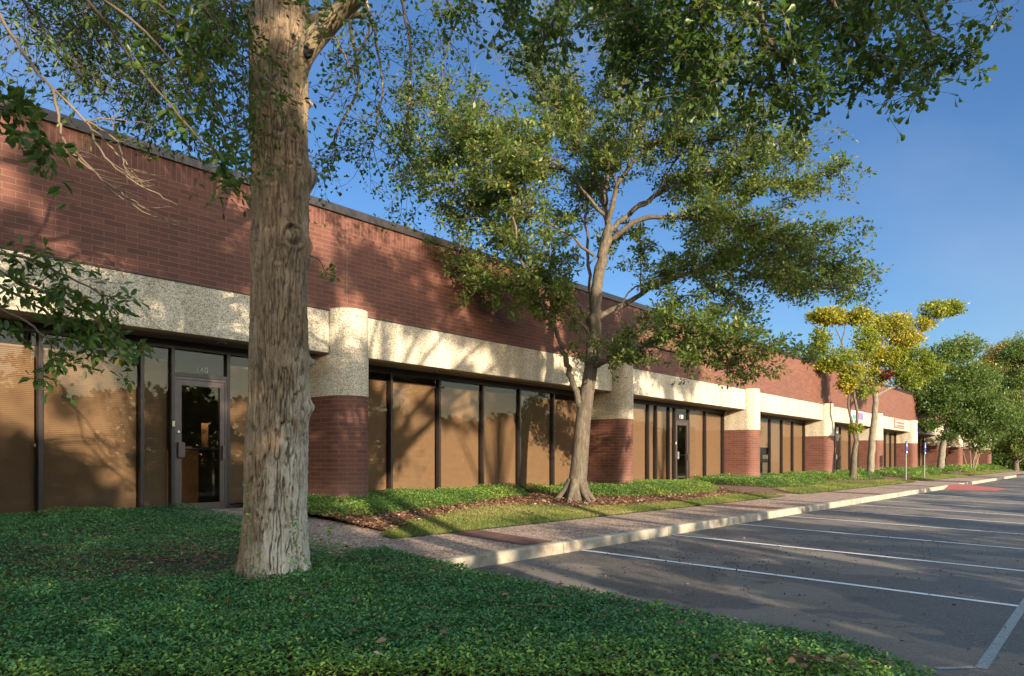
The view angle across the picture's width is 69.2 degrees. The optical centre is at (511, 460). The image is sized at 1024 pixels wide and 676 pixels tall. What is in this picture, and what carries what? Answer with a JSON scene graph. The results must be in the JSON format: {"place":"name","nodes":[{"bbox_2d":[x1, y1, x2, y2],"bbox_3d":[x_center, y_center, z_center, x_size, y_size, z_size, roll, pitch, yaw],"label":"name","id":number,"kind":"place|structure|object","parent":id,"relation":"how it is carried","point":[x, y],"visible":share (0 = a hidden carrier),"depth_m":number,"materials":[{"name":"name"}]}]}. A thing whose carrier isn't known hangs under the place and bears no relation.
{"place":"outdoors","nodes":[
{"label":"outdoors","id":0,"kind":"place"},
{"bbox_2d":[184,508,437,547],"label":"path","id":1,"kind":"structure","parent":0,"point":[342,533],"depth_m":10.77,"materials":[{"name":"grey concrete"}]},
{"bbox_2d":[0,514,874,675],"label":"soil","id":2,"kind":"structure","parent":0,"point":[188,561],"depth_m":6.15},
{"bbox_2d":[0,0,287,405],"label":"tree","id":3,"kind":"object","parent":2,"relation":"on","point":[59,292],"visible":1,"depth_m":3.62,"materials":[{"name":"green plant"}]},
{"bbox_2d":[0,0,333,227],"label":"elm tree","id":4,"kind":"object","parent":2,"relation":"on","point":[85,21],"visible":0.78,"depth_m":5.89,"materials":[{"name":"green plant"}]},
{"bbox_2d":[233,0,541,593],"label":"oak tree","id":5,"kind":"object","parent":2,"relation":"on","point":[274,536],"visible":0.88,"depth_m":6.26,"materials":[{"name":"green plant"}]},
{"bbox_2d":[0,503,936,675],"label":"ground cover","id":6,"kind":"object","parent":2,"relation":"on","point":[464,583],"visible":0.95,"depth_m":4.69,"materials":[{"name":"green plant"}]},
{"bbox_2d":[327,523,333,542],"bbox_3d":[-2.115,0.837,8.573,0.118,0.239,0.088,0,0,39],"label":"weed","id":7,"kind":"object","parent":6,"relation":"on","point":[328,530],"visible":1,"depth_m":8.56,"materials":[{"name":"green plant"}]},
{"bbox_2d":[0,526,797,659],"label":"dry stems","id":8,"kind":"object","parent":6,"relation":"on","point":[195,564],"visible":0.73,"depth_m":6.29,"materials":[{"name":"brown plant"}]},
{"bbox_2d":[0,522,893,667],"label":"fallen leaves","id":9,"kind":"object","parent":6,"relation":"on","point":[790,659],"visible":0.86,"depth_m":5.01,"materials":[{"name":"brown plant"}]},
{"bbox_2d":[649,598,663,611],"bbox_3d":[1.027,1.054,5.273,0.110,0.142,0.070,0,0,28],"label":"weed","id":10,"kind":"object","parent":6,"relation":"on","point":[655,602],"visible":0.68,"depth_m":5.27,"materials":[{"name":"green plant"}]},
{"bbox_2d":[0,0,1023,393],"label":"sky","id":11,"kind":"structure","parent":0,"point":[947,199],"materials":[{"name":"blue"}]},
{"bbox_2d":[381,493,785,537],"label":"lawn","id":12,"kind":"structure","parent":0,"point":[517,517],"depth_m":13.36,"materials":[{"name":"green plant"}]},
{"bbox_2d":[307,486,765,531],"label":"fallen leaves","id":13,"kind":"object","parent":12,"relation":"on","point":[508,500],"visible":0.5,"depth_m":14.94,"materials":[{"name":"brown plant"}]},
{"bbox_2d":[366,482,962,558],"bbox_3d":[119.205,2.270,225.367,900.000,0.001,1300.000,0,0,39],"label":"ground","id":14,"kind":"structure","parent":0,"point":[555,541],"depth_m":23.44,"materials":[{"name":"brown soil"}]},
{"bbox_2d":[0,99,990,526],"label":"office building","id":15,"kind":"structure","parent":14,"relation":"on","point":[416,381],"depth_m":13.66,"materials":[{"name":"brick"}]},
{"bbox_2d":[0,318,248,520],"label":"window","id":16,"kind":"structure","parent":15,"relation":"in","point":[113,489],"depth_m":11.18,"materials":[{"name":"brown glass"}]},
{"bbox_2d":[172,376,226,509],"bbox_3d":[-5.168,-0.252,12.304,0.180,2.205,0.952,0,0,39],"label":"door","id":17,"kind":"structure","parent":15,"relation":"in","point":[180,448],"depth_m":12.41,"materials":[{"name":"grey metal"}]},
{"bbox_2d":[368,365,576,499],"bbox_3d":[-0.700,-0.545,17.891,0.153,2.771,8.825,0,0,39],"label":"window","id":18,"kind":"structure","parent":15,"relation":"in","point":[533,456],"depth_m":17.42,"materials":[{"name":"brown glass"}]},
{"bbox_2d":[633,399,723,482],"bbox_3d":[5.366,-0.545,25.332,0.153,2.771,8.825,0,0,39],"label":"window","id":19,"kind":"structure","parent":15,"relation":"in","point":[710,460],"depth_m":25.52,"materials":[{"name":"brown glass"}]},
{"bbox_2d":[676,421,688,479],"bbox_3d":[5.943,-0.252,25.934,0.180,2.205,1.032,0,0,39],"label":"door","id":20,"kind":"structure","parent":15,"relation":"in","point":[686,424],"depth_m":26.26,"materials":[{"name":"brown metal"}]},
{"bbox_2d":[760,415,804,473],"bbox_3d":[11.432,-0.545,32.773,0.153,2.771,8.825,0,0,39],"label":"window","id":21,"kind":"structure","parent":15,"relation":"in","point":[773,462],"depth_m":34.00,"materials":[{"name":"brown glass"}]},
{"bbox_2d":[835,435,840,469],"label":"door","id":22,"kind":"structure","parent":15,"relation":"in","point":[836,436],"depth_m":40.76,"materials":[{"name":"brown metal"}]},
{"bbox_2d":[834,424,858,469],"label":"window","id":23,"kind":"structure","parent":15,"relation":"in","point":[845,464],"depth_m":41.97,"materials":[{"name":"brown glass"}]},
{"bbox_2d":[851,410,863,420],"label":"shop sign","id":24,"kind":"object","parent":15,"relation":"attached to","point":[861,415],"visible":0.62,"depth_m":40.44,"materials":[{"name":"white plastic"}]},
{"bbox_2d":[883,430,895,467],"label":"window","id":25,"kind":"structure","parent":15,"relation":"in","point":[887,461],"depth_m":49.93,"materials":[{"name":"brown glass"}]},
{"bbox_2d":[894,418,903,428],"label":"shop sign","id":26,"kind":"object","parent":15,"relation":"attached to","point":[898,423],"visible":1,"depth_m":47.67,"materials":[{"name":"white plastic"}]},
{"bbox_2d":[917,435,923,466],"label":"window","id":27,"kind":"structure","parent":15,"relation":"in","point":[919,453],"depth_m":57.34,"materials":[{"name":"brown glass"}]},
{"bbox_2d":[943,365,963,400],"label":"shade tree","id":28,"kind":"object","parent":14,"relation":"on","point":[953,374],"visible":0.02,"depth_m":77.53,"materials":[{"name":"green plant"}]},
{"bbox_2d":[966,343,1000,373],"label":"shade tree","id":29,"kind":"object","parent":14,"relation":"on","point":[991,346],"visible":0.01,"depth_m":108.83,"materials":[{"name":"grey plant"}]},
{"bbox_2d":[970,369,1004,446],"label":"shade tree","id":30,"kind":"object","parent":14,"relation":"on","point":[990,386],"visible":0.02,"depth_m":84.99,"materials":[{"name":"green plant"}]},
{"bbox_2d":[991,444,1023,470],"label":"shrub","id":31,"kind":"object","parent":14,"relation":"on","point":[1008,464],"visible":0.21,"depth_m":86.70,"materials":[{"name":"green plant"}]},
{"bbox_2d":[307,468,1022,533],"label":"mulch bed","id":32,"kind":"object","parent":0,"point":[756,489],"visible":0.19,"depth_m":20.20,"materials":[{"name":"brown soil"}]},
{"bbox_2d":[242,483,528,517],"bbox_3d":[-1.481,0.736,14.882,2.470,0.412,7.269,0,0,39],"label":"ground cover","id":33,"kind":"object","parent":32,"relation":"on","point":[414,495],"visible":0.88,"depth_m":13.94,"materials":[{"name":"green plant"}]},
{"bbox_2d":[521,478,720,497],"bbox_3d":[3.478,0.755,20.774,2.732,0.443,7.284,0,0,39],"label":"ground cover","id":34,"kind":"object","parent":32,"relation":"on","point":[642,486],"visible":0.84,"depth_m":19.76,"materials":[{"name":"green plant"}]},
{"bbox_2d":[373,0,893,504],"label":"oak tree","id":35,"kind":"object","parent":32,"relation":"on","point":[519,160],"visible":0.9,"depth_m":15.90,"materials":[{"name":"green plant"}]},
{"bbox_2d":[690,472,829,487],"bbox_3d":[9.978,0.721,28.631,2.921,0.555,8.320,0,0,39],"label":"ground cover","id":36,"kind":"object","parent":32,"relation":"on","point":[795,479],"visible":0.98,"depth_m":26.74,"materials":[{"name":"green plant"}]},
{"bbox_2d":[784,469,884,480],"bbox_3d":[15.593,0.708,35.614,2.812,0.526,8.223,0,0,39],"label":"ground cover","id":37,"kind":"object","parent":32,"relation":"on","point":[837,474],"visible":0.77,"depth_m":34.73,"materials":[{"name":"green plant"}]},
{"bbox_2d":[800,303,884,479],"bbox_3d":[15.425,-3.160,34.671,3.897,8.397,2.237,0,0,-17],"label":"young tree","id":38,"kind":"object","parent":32,"relation":"on","point":[841,361],"visible":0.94,"depth_m":34.50,"materials":[{"name":"yellow plant"}]},
{"bbox_2d":[857,466,950,476],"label":"ground cover","id":39,"kind":"object","parent":32,"relation":"on","point":[900,472],"visible":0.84,"depth_m":43.38,"materials":[{"name":"green plant"}]},
{"bbox_2d":[905,441,907,479],"bbox_3d":[19.988,0.085,37.635,0.085,2.120,0.300,0,0,39],"label":"parking sign","id":40,"kind":"object","parent":32,"relation":"on","point":[906,447],"visible":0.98,"depth_m":37.64,"materials":[{"name":"metal"}]},
{"bbox_2d":[850,298,969,476],"bbox_3d":[20.212,-3.564,38.069,6.136,9.577,2.633,0,0,-4],"label":"young tree","id":41,"kind":"object","parent":32,"relation":"on","point":[902,357],"visible":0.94,"depth_m":37.67,"materials":[{"name":"yellow plant"}]},
{"bbox_2d":[924,443,925,477],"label":"parking sign","id":42,"kind":"object","parent":32,"relation":"on","point":[924,457],"visible":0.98,"depth_m":40.73,"materials":[{"name":"metal"}]},
{"bbox_2d":[917,463,1004,472],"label":"ground cover","id":43,"kind":"object","parent":32,"relation":"on","point":[955,468],"visible":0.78,"depth_m":59.96,"materials":[{"name":"green plant"}]},
{"bbox_2d":[903,330,1023,469],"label":"oak tree","id":44,"kind":"object","parent":32,"relation":"on","point":[933,401],"visible":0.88,"depth_m":51.32,"materials":[{"name":"green plant"}]},
{"bbox_2d":[950,418,1010,468],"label":"crape myrtle","id":45,"kind":"object","parent":32,"relation":"on","point":[982,442],"visible":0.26,"depth_m":61.74,"materials":[{"name":"green plant"}]},
{"bbox_2d":[313,471,1023,562],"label":"sidewalk","id":46,"kind":"structure","parent":0,"point":[457,543],"depth_m":12.71,"materials":[{"name":"concrete"}]},
{"bbox_2d":[415,0,1017,153],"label":"oak tree","id":47,"kind":"object","parent":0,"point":[655,33],"visible":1,"depth_m":4.76,"materials":[{"name":"green plant"}]},
{"bbox_2d":[448,477,1023,675],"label":"parking lot","id":48,"kind":"structure","parent":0,"point":[860,608],"depth_m":8.80,"materials":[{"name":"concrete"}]},
{"bbox_2d":[495,508,1023,664],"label":"fallen leaves","id":49,"kind":"object","parent":48,"relation":"on","point":[806,580],"visible":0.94,"depth_m":8.91,"materials":[{"name":"brown plant"}]},
{"bbox_2d":[945,484,1005,490],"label":"kerb ramp","id":50,"kind":"structure","parent":48,"relation":"on","point":[964,487],"depth_m":32.91,"materials":[{"name":"red paint"}]},
{"bbox_2d":[531,509,1018,615],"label":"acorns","id":51,"kind":"object","parent":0,"point":[758,561],"visible":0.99,"depth_m":9.74,"materials":[{"name":"brown plant"}]},
{"bbox_2d":[776,493,810,496],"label":"path","id":52,"kind":"structure","parent":0,"point":[789,495],"depth_m":23.23,"materials":[{"name":"beige concrete"}]},
{"bbox_2d":[976,338,1018,458],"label":"shade tree","id":53,"kind":"object","parent":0,"point":[994,353],"visible":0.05,"depth_m":92.01,"materials":[{"name":"green plant"}]},
{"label":"lawn","id":54,"kind":"structure","parent":0,"visible":0},
{"bbox_2d":[776,469,1015,493],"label":"grass","id":55,"kind":"structure","parent":54,"relation":"on","point":[827,486],"depth_m":31.64,"materials":[{"name":"green plant"}]},
{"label":"road","id":56,"kind":"structure","parent":0,"visible":0},
{"bbox_2d":[405,475,1015,569],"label":"kerb","id":57,"kind":"structure","parent":56,"relation":"on","point":[488,558],"depth_m":11.84,"materials":[{"name":"concrete"}]},
{"bbox_2d":[986,390,1023,470],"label":"shade tree","id":58,"kind":"object","parent":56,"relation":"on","point":[1010,444],"visible":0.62,"depth_m":73.35,"materials":[{"name":"green plant"}]},
{"bbox_2d":[991,330,1023,442],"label":"shade tree","id":59,"kind":"object","parent":56,"relation":"on","point":[1012,353],"visible":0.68,"depth_m":79.78,"materials":[{"name":"green plant"}]}
]}

